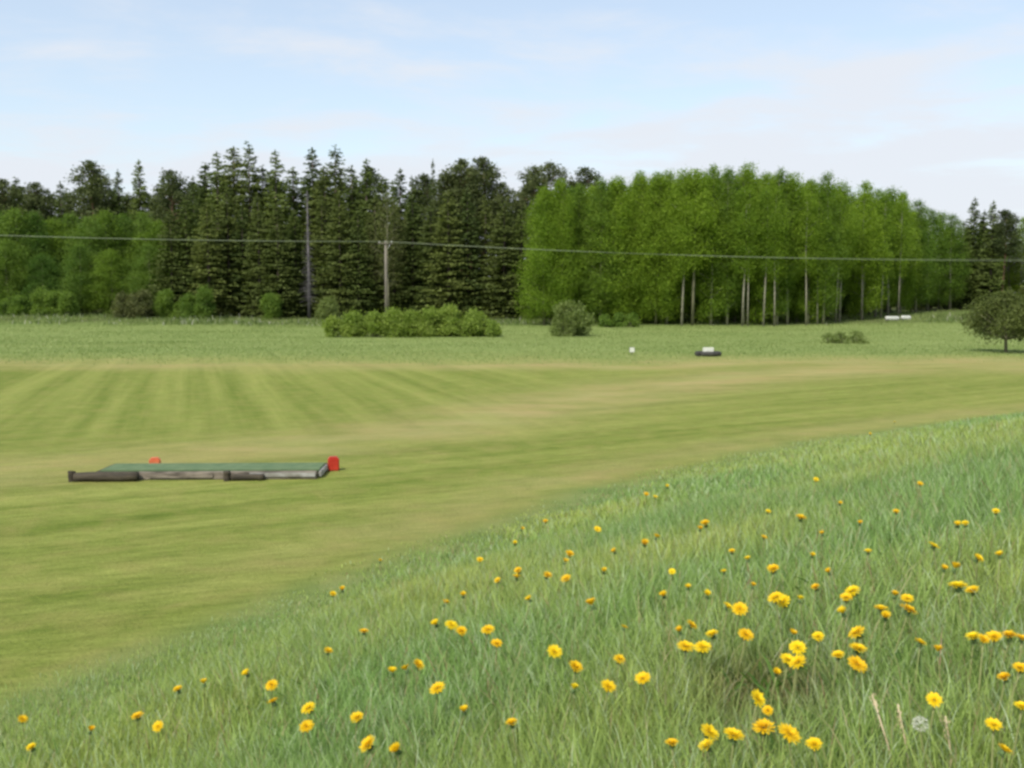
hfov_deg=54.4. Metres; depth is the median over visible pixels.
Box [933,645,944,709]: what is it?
dandelion
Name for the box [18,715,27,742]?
dandelion
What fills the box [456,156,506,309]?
pine tree
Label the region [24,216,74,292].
alder tree
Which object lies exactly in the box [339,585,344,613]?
dandelion
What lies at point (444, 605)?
dandelion
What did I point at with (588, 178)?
pine tree
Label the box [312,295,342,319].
edge bush
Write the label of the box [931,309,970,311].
edge bush
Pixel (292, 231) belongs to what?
spruce tree
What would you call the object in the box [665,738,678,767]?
dandelion
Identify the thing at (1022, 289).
spruce tree
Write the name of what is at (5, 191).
pine tree
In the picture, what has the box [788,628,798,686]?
dandelion
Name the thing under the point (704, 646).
dandelion
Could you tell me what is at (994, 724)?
dandelion
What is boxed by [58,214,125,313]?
alder tree
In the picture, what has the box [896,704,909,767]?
dry grass stalk
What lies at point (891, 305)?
deep wood
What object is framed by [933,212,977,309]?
birch tree
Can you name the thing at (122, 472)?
tee platform
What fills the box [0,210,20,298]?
alder tree
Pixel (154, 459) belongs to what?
tee marker
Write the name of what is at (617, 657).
dandelion
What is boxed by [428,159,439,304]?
spruce tree
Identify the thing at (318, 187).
pine tree
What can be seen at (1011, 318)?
round tree
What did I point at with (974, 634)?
dandelion
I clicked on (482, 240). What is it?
spruce tree
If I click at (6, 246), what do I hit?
alder tree
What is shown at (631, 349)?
distance marker
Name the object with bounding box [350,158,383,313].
spruce tree
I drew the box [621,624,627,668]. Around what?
dandelion
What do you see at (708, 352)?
range target
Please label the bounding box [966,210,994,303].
spruce tree
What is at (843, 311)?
spruce tree
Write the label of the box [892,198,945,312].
birch tree
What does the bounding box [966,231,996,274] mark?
birch tree
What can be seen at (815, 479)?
dandelion
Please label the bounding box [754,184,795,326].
birch tree
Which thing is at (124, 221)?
alder tree
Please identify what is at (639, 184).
birch tree
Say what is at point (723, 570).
dandelion
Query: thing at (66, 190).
spruce tree
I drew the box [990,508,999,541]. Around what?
dandelion
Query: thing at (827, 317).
birch tree
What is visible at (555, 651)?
dandelion
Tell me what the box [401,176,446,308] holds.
spruce tree
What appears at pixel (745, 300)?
birch tree
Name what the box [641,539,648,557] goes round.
dandelion
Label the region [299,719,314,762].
dandelion
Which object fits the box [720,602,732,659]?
dandelion
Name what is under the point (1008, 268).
bronze leaved tree
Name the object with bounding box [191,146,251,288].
spruce tree
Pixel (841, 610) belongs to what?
dandelion
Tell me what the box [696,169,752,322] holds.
birch tree
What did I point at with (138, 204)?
spruce tree
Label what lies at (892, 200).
birch tree
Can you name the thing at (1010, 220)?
pine tree
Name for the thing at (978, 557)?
dandelion
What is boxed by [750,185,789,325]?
birch tree
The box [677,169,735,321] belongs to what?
birch tree
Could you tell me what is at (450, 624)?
dandelion
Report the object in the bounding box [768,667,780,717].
dandelion
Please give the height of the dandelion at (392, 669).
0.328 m
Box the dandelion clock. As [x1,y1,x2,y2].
[911,716,928,767]
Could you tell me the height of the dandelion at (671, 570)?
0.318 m
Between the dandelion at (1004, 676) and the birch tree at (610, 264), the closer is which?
the dandelion at (1004, 676)
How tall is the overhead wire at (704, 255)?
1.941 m
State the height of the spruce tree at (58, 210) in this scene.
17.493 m
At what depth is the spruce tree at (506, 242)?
126.17 m
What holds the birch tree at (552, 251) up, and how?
on the ground at (430, 451)
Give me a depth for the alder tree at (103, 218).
119.68 m
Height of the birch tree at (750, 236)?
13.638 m
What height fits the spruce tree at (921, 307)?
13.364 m
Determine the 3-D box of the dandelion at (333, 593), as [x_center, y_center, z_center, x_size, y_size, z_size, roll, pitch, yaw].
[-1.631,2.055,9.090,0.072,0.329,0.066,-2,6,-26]
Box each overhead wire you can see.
[0,235,390,241]
[11,235,246,240]
[392,241,953,260]
[395,242,965,259]
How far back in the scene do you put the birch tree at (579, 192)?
96.97 m
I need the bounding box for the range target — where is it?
[695,347,721,356]
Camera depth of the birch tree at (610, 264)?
100.68 m
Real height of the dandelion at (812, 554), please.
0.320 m
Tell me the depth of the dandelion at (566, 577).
6.08 m
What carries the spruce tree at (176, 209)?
on the ground at (430, 451)
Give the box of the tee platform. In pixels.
[68,463,327,481]
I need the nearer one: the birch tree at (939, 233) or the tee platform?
the tee platform
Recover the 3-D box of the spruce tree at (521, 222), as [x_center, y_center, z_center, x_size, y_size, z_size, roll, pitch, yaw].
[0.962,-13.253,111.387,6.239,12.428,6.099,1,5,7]
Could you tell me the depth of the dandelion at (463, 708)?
3.69 m
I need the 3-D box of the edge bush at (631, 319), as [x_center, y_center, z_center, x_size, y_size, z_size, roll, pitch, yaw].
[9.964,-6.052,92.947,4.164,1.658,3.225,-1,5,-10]
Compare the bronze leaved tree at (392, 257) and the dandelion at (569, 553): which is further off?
the bronze leaved tree at (392, 257)
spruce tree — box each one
[8,177,34,254]
[53,181,68,308]
[60,188,70,213]
[108,169,126,253]
[123,192,134,226]
[127,159,152,272]
[144,210,195,306]
[148,175,181,274]
[161,197,210,310]
[169,191,183,259]
[176,162,224,268]
[182,199,235,317]
[188,177,199,235]
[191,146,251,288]
[194,152,234,285]
[196,190,257,317]
[226,205,257,316]
[229,141,271,308]
[238,192,281,318]
[246,165,285,293]
[251,202,306,318]
[255,149,301,294]
[274,166,311,269]
[281,210,316,317]
[294,147,334,285]
[297,166,351,317]
[297,199,338,317]
[311,192,368,318]
[318,144,356,244]
[331,165,365,290]
[334,174,348,215]
[338,206,379,315]
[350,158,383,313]
[357,175,398,306]
[360,194,396,312]
[370,201,417,315]
[380,168,419,298]
[385,180,401,231]
[389,195,429,314]
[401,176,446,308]
[406,175,414,238]
[410,204,446,313]
[414,191,478,317]
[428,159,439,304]
[429,177,451,290]
[447,188,486,316]
[469,202,531,319]
[470,195,502,317]
[493,194,523,307]
[495,210,539,318]
[831,287,850,315]
[898,256,924,309]
[922,231,942,307]
[940,221,982,308]
[956,198,987,308]
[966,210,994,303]
[972,200,1006,306]
[1004,251,1022,297]
[1017,252,1023,304]
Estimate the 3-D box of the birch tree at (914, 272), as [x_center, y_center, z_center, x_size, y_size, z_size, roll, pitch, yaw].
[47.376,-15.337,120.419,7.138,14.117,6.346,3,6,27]
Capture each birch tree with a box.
[510,183,576,325]
[523,197,568,321]
[528,194,585,314]
[531,177,591,318]
[551,185,587,293]
[555,183,600,314]
[567,193,598,320]
[569,184,614,321]
[574,177,629,324]
[577,175,661,320]
[585,183,634,320]
[603,183,636,312]
[609,170,668,324]
[616,177,674,321]
[625,171,688,324]
[628,167,701,324]
[652,179,714,322]
[657,167,701,325]
[658,166,730,324]
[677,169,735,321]
[687,163,740,324]
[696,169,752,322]
[704,167,756,324]
[711,172,749,322]
[720,185,763,325]
[727,160,771,324]
[729,172,767,321]
[730,174,784,322]
[731,184,766,325]
[737,171,805,325]
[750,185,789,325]
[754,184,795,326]
[759,166,804,324]
[765,173,778,318]
[770,181,807,322]
[776,171,825,324]
[779,183,816,322]
[783,178,851,320]
[788,176,838,323]
[790,190,829,325]
[801,184,858,320]
[802,169,851,324]
[805,190,835,323]
[822,190,861,323]
[826,183,856,319]
[827,179,865,322]
[830,196,859,317]
[835,193,869,317]
[839,179,898,319]
[842,193,872,315]
[843,196,906,314]
[851,190,885,319]
[859,187,898,317]
[869,189,899,318]
[878,209,902,314]
[881,186,916,315]
[886,201,926,312]
[888,190,920,315]
[890,191,923,314]
[891,209,935,311]
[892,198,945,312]
[917,207,952,310]
[929,210,960,308]
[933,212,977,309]
[934,243,963,307]
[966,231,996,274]
[995,255,1017,291]
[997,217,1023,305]
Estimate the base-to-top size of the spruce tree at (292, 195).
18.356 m
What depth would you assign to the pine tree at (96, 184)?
131.26 m
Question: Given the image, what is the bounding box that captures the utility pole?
[378,241,392,314]
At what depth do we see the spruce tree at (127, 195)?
140.96 m
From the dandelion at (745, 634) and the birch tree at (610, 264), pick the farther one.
the birch tree at (610, 264)
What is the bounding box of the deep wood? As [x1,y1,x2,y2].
[134,204,1003,309]
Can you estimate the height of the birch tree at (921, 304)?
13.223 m
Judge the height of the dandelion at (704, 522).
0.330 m
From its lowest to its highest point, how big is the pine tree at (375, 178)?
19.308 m
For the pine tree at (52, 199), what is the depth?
140.58 m
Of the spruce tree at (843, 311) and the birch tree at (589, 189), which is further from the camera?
the spruce tree at (843, 311)
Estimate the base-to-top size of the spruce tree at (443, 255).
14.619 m
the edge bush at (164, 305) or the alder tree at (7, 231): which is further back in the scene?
the alder tree at (7, 231)
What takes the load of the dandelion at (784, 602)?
on the ground at (430, 451)
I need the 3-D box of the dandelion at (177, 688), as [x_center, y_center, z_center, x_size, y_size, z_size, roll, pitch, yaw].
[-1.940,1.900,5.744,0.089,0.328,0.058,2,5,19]
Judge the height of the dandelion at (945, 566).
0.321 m
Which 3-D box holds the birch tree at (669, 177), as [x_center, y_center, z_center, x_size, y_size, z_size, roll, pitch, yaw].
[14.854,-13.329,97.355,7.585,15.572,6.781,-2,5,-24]
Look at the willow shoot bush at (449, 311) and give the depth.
75.97 m
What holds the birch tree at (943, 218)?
on the ground at (430, 451)
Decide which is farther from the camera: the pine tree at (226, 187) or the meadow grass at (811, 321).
the pine tree at (226, 187)
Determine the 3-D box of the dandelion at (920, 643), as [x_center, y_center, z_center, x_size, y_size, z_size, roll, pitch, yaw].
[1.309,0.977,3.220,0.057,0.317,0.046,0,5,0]
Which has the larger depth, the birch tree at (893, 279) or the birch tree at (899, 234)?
the birch tree at (893, 279)
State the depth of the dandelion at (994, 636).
3.10 m
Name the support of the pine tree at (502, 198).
on the ground at (430, 451)
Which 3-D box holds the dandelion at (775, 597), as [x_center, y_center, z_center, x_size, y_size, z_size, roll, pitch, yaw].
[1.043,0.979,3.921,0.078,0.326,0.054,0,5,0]
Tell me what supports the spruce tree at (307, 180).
on the ground at (430, 451)
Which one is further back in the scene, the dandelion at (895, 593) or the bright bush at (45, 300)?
the bright bush at (45, 300)
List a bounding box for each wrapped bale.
[885,316,898,320]
[900,315,910,319]
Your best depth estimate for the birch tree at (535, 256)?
95.13 m
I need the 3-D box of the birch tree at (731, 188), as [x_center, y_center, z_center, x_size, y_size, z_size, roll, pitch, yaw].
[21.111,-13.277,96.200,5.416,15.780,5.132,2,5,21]
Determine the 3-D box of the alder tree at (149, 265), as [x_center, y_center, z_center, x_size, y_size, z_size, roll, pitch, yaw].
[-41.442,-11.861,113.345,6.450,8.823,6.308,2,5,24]
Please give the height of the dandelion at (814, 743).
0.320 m
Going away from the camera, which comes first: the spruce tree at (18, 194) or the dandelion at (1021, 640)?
the dandelion at (1021, 640)
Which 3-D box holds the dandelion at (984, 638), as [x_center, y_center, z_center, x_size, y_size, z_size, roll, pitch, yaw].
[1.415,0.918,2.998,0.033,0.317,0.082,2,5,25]
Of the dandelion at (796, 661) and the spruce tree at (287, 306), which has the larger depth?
the spruce tree at (287, 306)
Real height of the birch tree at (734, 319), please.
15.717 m
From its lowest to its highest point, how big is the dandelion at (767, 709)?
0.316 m
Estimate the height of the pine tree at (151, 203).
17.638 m
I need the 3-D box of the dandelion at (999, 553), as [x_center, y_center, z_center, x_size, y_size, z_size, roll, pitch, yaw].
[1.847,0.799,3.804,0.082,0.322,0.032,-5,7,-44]
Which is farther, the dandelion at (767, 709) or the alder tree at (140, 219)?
the alder tree at (140, 219)
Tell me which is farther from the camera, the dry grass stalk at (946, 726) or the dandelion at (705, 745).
the dandelion at (705, 745)
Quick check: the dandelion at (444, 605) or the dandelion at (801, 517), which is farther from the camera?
the dandelion at (444, 605)
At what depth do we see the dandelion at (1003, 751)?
2.39 m
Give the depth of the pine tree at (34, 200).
134.53 m
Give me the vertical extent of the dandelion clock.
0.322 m
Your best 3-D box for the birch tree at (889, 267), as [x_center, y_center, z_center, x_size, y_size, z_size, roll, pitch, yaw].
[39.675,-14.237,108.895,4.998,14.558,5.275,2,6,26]
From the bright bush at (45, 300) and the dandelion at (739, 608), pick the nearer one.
the dandelion at (739, 608)
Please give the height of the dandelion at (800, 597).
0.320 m
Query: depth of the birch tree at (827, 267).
103.53 m
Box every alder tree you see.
[0,206,56,309]
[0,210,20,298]
[0,237,35,309]
[9,209,63,305]
[14,253,69,308]
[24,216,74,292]
[46,211,88,289]
[47,242,104,313]
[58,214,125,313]
[78,248,140,314]
[83,208,135,312]
[96,210,141,304]
[113,209,168,291]
[117,242,169,308]
[120,218,185,295]
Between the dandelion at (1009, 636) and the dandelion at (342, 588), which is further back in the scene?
the dandelion at (342, 588)
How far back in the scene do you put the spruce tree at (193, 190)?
130.42 m
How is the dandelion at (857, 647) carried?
on the ground at (430, 451)
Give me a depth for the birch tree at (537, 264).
100.52 m
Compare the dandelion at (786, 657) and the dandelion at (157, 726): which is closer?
the dandelion at (786, 657)
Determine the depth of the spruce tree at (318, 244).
114.06 m
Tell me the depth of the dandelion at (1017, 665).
2.75 m
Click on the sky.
(925, 98)
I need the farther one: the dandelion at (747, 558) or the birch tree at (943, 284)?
the birch tree at (943, 284)
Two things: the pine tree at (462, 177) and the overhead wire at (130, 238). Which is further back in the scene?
the pine tree at (462, 177)
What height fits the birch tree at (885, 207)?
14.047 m
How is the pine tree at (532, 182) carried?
on the ground at (430, 451)
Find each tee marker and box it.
[149,457,160,462]
[328,456,338,470]
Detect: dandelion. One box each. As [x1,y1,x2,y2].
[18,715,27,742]
[26,742,35,767]
[86,725,94,766]
[131,711,142,738]
[152,720,162,757]
[170,685,181,725]
[200,678,206,713]
[242,668,249,701]
[265,679,277,709]
[266,697,277,738]
[299,702,315,753]
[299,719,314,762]
[324,647,332,674]
[329,591,336,606]
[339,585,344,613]
[350,711,362,746]
[359,628,368,647]
[359,734,375,767]
[388,666,396,710]
[389,742,403,767]
[401,664,409,700]
[413,658,424,704]
[427,618,439,661]
[429,681,444,738]
[441,599,448,617]
[444,620,457,667]
[450,705,467,765]
[456,626,468,673]
[460,591,466,619]
[480,625,494,686]
[491,638,501,674]
[494,577,500,598]
[505,718,518,766]
[514,567,521,591]
[520,595,532,643]
[543,572,551,591]
[547,644,562,686]
[561,574,569,591]
[565,550,573,566]
[567,660,582,717]
[570,683,578,727]
[582,597,596,642]
[594,526,600,540]
[599,567,606,590]
[601,679,615,725]
[611,547,616,567]
[613,654,625,698]
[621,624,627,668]
[634,671,651,740]
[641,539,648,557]
[659,590,670,636]
[663,568,675,619]
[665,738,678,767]
[673,626,682,676]
[677,640,693,688]
[682,583,690,626]
[686,620,697,649]
[694,640,710,691]
[695,526,702,554]
[699,739,713,767]
[700,519,708,537]
[700,723,718,767]
[704,589,711,615]
[705,629,717,674]
[717,569,726,614]
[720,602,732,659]
[723,727,744,767]
[728,548,734,569]
[730,602,747,658]
[736,628,752,681]
[744,556,753,602]
[746,689,764,749]
[748,582,756,619]
[752,718,775,766]
[760,509,770,540]
[761,535,766,560]
[761,705,772,751]
[765,563,778,611]
[767,591,782,642]
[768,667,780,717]
[772,594,790,641]
[778,722,801,767]
[779,653,794,702]
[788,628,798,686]
[789,640,806,693]
[789,654,805,717]
[795,514,805,553]
[797,595,805,636]
[805,737,822,767]
[808,583,819,636]
[809,631,824,697]
[810,552,815,583]
[811,477,818,506]
[820,530,823,563]
[825,568,833,605]
[827,605,846,671]
[830,650,843,707]
[839,592,852,645]
[843,625,864,707]
[844,585,860,614]
[846,655,867,727]
[849,642,867,704]
[850,520,862,567]
[862,549,871,594]
[871,604,888,651]
[876,610,890,680]
[887,603,918,687]
[889,590,898,639]
[893,509,898,532]
[901,593,913,648]
[912,637,926,697]
[916,481,923,505]
[924,692,942,766]
[928,542,938,579]
[931,564,947,624]
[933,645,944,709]
[948,581,967,624]
[950,562,960,603]
[954,521,963,568]
[960,520,967,558]
[964,631,979,688]
[965,585,978,624]
[972,553,983,582]
[976,634,989,709]
[984,630,1002,691]
[984,717,1002,767]
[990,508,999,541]
[990,672,1009,763]
[993,630,1015,711]
[994,550,1002,609]
[995,662,1023,752]
[997,743,1013,767]
[1009,701,1023,767]
[1013,634,1023,710]
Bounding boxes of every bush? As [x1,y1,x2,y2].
[0,295,30,316]
[27,283,81,316]
[109,288,158,318]
[151,288,183,318]
[177,284,217,319]
[257,290,283,319]
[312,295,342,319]
[322,304,502,337]
[432,302,487,336]
[547,299,596,336]
[596,310,641,326]
[820,330,868,343]
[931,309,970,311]
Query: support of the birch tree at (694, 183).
on the ground at (430, 451)
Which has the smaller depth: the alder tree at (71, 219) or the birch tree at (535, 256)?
the birch tree at (535, 256)
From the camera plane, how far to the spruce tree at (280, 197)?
117.23 m
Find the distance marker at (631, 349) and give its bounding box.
[629,347,634,351]
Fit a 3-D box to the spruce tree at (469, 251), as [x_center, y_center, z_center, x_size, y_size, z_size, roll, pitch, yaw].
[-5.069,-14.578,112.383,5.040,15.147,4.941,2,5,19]
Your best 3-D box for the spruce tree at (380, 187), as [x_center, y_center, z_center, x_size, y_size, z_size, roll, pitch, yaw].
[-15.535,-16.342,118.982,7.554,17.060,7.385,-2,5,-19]
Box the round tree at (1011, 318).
[956,285,1023,352]
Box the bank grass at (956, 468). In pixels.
[0,410,1023,767]
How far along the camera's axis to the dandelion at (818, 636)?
3.34 m
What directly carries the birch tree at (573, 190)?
on the ground at (430, 451)
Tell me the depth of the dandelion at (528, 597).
5.11 m
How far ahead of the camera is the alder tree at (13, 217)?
115.35 m
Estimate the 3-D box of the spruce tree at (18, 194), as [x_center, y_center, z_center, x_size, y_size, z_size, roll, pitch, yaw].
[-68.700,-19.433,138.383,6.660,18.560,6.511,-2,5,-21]
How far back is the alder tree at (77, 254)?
112.65 m
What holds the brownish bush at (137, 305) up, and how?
on the ground at (430, 451)
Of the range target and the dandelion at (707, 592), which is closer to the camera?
the dandelion at (707, 592)
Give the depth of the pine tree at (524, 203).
125.15 m
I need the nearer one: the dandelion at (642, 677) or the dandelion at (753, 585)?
the dandelion at (642, 677)
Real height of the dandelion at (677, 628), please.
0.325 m
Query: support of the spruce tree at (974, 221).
on the ground at (430, 451)
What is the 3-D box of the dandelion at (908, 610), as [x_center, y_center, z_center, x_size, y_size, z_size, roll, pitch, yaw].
[1.332,0.910,3.404,0.104,0.324,0.055,0,5,0]
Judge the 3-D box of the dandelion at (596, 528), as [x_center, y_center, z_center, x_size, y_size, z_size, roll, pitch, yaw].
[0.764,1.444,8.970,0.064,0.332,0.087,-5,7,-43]
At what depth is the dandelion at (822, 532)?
4.89 m
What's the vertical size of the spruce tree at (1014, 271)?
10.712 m
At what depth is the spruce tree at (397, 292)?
113.18 m
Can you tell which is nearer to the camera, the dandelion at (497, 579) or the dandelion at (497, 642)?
the dandelion at (497, 642)
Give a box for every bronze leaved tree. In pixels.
[361,187,412,308]
[994,234,1023,307]
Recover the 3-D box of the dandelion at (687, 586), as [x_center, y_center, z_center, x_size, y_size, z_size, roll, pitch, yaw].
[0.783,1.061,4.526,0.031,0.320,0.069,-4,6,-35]
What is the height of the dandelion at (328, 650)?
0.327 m
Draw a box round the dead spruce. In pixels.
[299,193,319,318]
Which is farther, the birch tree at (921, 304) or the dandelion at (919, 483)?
the birch tree at (921, 304)
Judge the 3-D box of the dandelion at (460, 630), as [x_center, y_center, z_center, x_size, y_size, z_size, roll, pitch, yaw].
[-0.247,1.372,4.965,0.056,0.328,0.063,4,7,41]
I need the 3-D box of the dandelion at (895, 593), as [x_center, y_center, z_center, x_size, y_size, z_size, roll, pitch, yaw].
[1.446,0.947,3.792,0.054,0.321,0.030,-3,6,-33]
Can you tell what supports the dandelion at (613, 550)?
on the ground at (430, 451)
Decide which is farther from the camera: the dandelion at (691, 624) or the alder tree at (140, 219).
the alder tree at (140, 219)
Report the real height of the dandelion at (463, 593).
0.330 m
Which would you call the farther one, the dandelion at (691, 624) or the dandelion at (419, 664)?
the dandelion at (419, 664)
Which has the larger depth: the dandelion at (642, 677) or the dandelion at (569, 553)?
the dandelion at (569, 553)
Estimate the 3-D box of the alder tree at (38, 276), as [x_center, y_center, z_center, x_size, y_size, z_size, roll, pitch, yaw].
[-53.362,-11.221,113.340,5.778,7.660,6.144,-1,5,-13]
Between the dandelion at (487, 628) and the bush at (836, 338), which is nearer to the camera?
the dandelion at (487, 628)
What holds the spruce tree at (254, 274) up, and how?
on the ground at (430, 451)
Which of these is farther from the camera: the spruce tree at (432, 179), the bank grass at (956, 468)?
the spruce tree at (432, 179)
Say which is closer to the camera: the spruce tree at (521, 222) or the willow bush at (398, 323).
the willow bush at (398, 323)
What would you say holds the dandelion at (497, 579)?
on the ground at (430, 451)
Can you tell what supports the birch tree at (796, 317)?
on the ground at (430, 451)
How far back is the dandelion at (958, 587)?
3.56 m
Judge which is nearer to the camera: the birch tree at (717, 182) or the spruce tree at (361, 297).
the birch tree at (717, 182)
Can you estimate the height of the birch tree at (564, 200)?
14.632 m
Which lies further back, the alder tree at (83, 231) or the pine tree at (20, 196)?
the pine tree at (20, 196)
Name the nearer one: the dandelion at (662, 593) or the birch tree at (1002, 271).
the dandelion at (662, 593)
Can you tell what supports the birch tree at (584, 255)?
on the ground at (430, 451)
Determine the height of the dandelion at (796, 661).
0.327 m
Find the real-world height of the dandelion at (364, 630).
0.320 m
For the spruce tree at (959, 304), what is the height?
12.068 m
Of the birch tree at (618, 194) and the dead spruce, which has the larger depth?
the dead spruce
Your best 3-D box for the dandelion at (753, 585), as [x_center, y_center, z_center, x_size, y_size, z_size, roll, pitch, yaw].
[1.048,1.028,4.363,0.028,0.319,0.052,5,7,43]
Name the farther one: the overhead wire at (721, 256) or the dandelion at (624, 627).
the overhead wire at (721, 256)
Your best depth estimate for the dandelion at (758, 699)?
3.07 m
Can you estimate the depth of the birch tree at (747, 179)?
96.25 m
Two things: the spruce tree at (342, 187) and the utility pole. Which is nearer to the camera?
the utility pole
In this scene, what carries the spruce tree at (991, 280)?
on the ground at (430, 451)
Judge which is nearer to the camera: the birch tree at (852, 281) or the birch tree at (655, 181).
the birch tree at (655, 181)
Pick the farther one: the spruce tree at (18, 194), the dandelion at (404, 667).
the spruce tree at (18, 194)
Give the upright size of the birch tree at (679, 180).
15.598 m
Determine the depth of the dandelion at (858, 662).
3.16 m
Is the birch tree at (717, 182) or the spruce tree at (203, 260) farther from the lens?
the spruce tree at (203, 260)
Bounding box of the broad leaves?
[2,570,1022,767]
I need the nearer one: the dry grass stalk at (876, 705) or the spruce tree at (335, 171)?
the dry grass stalk at (876, 705)
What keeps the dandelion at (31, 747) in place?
on the ground at (430, 451)
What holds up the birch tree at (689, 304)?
on the ground at (430, 451)
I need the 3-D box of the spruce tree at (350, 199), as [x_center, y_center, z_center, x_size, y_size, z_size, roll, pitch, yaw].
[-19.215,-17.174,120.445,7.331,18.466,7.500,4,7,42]
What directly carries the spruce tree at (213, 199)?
on the ground at (430, 451)
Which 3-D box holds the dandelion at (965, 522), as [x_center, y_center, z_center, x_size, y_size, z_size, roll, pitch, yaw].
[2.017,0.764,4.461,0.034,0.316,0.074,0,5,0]
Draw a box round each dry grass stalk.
[869,694,892,763]
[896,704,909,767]
[940,716,954,763]
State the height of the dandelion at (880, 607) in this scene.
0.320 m
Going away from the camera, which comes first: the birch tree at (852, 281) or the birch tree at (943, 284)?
the birch tree at (852, 281)
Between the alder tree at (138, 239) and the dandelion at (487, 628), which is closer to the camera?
the dandelion at (487, 628)
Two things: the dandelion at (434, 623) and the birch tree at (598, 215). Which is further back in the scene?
the birch tree at (598, 215)
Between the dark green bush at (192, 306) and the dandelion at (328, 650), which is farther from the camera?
the dark green bush at (192, 306)
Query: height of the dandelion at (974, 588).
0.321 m
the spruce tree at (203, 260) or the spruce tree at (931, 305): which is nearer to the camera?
the spruce tree at (203, 260)
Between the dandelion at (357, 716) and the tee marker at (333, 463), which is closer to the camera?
the dandelion at (357, 716)
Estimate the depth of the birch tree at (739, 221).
94.01 m
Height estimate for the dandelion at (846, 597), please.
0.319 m
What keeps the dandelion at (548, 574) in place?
on the ground at (430, 451)
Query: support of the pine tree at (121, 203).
on the ground at (430, 451)
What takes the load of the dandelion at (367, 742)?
on the ground at (430, 451)
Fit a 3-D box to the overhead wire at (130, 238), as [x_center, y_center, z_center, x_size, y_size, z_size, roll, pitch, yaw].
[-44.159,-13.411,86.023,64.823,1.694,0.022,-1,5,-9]
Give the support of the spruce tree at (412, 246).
on the ground at (430, 451)
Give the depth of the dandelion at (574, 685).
3.68 m
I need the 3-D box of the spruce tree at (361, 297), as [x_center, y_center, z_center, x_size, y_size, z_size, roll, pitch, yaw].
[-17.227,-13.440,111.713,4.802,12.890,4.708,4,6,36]
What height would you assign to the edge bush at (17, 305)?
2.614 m
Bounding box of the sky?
[0,0,1023,285]
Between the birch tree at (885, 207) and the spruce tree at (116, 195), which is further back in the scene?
the spruce tree at (116, 195)
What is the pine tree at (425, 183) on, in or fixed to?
on the ground at (430, 451)
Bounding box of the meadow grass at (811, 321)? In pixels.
[0,310,1023,365]
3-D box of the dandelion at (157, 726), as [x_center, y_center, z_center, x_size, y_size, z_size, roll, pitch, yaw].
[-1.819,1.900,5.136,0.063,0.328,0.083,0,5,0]
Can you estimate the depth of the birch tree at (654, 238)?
101.16 m
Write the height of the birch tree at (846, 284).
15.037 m
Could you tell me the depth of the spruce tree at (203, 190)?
122.36 m
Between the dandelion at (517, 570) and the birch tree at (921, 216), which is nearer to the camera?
the dandelion at (517, 570)
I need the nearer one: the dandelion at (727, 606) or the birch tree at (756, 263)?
the dandelion at (727, 606)
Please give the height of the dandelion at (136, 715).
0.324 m
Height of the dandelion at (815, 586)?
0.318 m
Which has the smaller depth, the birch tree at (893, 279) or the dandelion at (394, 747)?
the dandelion at (394, 747)
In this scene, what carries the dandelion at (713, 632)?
on the ground at (430, 451)
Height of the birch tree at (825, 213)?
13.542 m
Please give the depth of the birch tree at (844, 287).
111.71 m
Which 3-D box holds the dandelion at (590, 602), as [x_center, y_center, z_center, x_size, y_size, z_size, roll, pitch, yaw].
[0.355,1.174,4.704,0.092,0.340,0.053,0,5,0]
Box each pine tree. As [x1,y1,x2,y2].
[0,179,24,237]
[5,187,28,217]
[12,182,58,245]
[28,194,75,237]
[45,186,96,244]
[49,159,126,237]
[95,190,134,241]
[117,191,158,220]
[142,189,184,223]
[145,167,197,248]
[172,181,203,244]
[194,172,238,235]
[266,178,288,239]
[306,175,330,234]
[354,167,390,237]
[412,173,439,225]
[419,172,465,239]
[431,158,494,270]
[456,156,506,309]
[478,182,526,270]
[507,185,536,266]
[511,163,551,290]
[525,160,576,220]
[564,180,577,189]
[568,166,601,189]
[981,209,1023,290]
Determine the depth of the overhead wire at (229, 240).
90.12 m
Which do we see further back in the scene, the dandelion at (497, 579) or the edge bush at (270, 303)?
the edge bush at (270, 303)
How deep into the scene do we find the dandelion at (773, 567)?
4.45 m
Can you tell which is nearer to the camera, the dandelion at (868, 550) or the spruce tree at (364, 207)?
the dandelion at (868, 550)
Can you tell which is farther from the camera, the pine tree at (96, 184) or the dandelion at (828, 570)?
the pine tree at (96, 184)
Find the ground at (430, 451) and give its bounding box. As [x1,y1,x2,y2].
[0,307,1023,767]
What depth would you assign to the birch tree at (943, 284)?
140.05 m
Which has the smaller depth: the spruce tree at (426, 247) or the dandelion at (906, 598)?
the dandelion at (906, 598)
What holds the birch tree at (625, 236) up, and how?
on the ground at (430, 451)
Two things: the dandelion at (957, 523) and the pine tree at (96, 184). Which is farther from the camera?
the pine tree at (96, 184)
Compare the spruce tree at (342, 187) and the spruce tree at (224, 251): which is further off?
the spruce tree at (342, 187)
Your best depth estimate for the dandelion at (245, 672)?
5.80 m
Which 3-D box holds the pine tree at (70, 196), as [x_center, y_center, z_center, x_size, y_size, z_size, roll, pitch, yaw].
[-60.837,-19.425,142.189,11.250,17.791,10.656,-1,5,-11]
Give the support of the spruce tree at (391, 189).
on the ground at (430, 451)
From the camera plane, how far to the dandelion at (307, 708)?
4.46 m

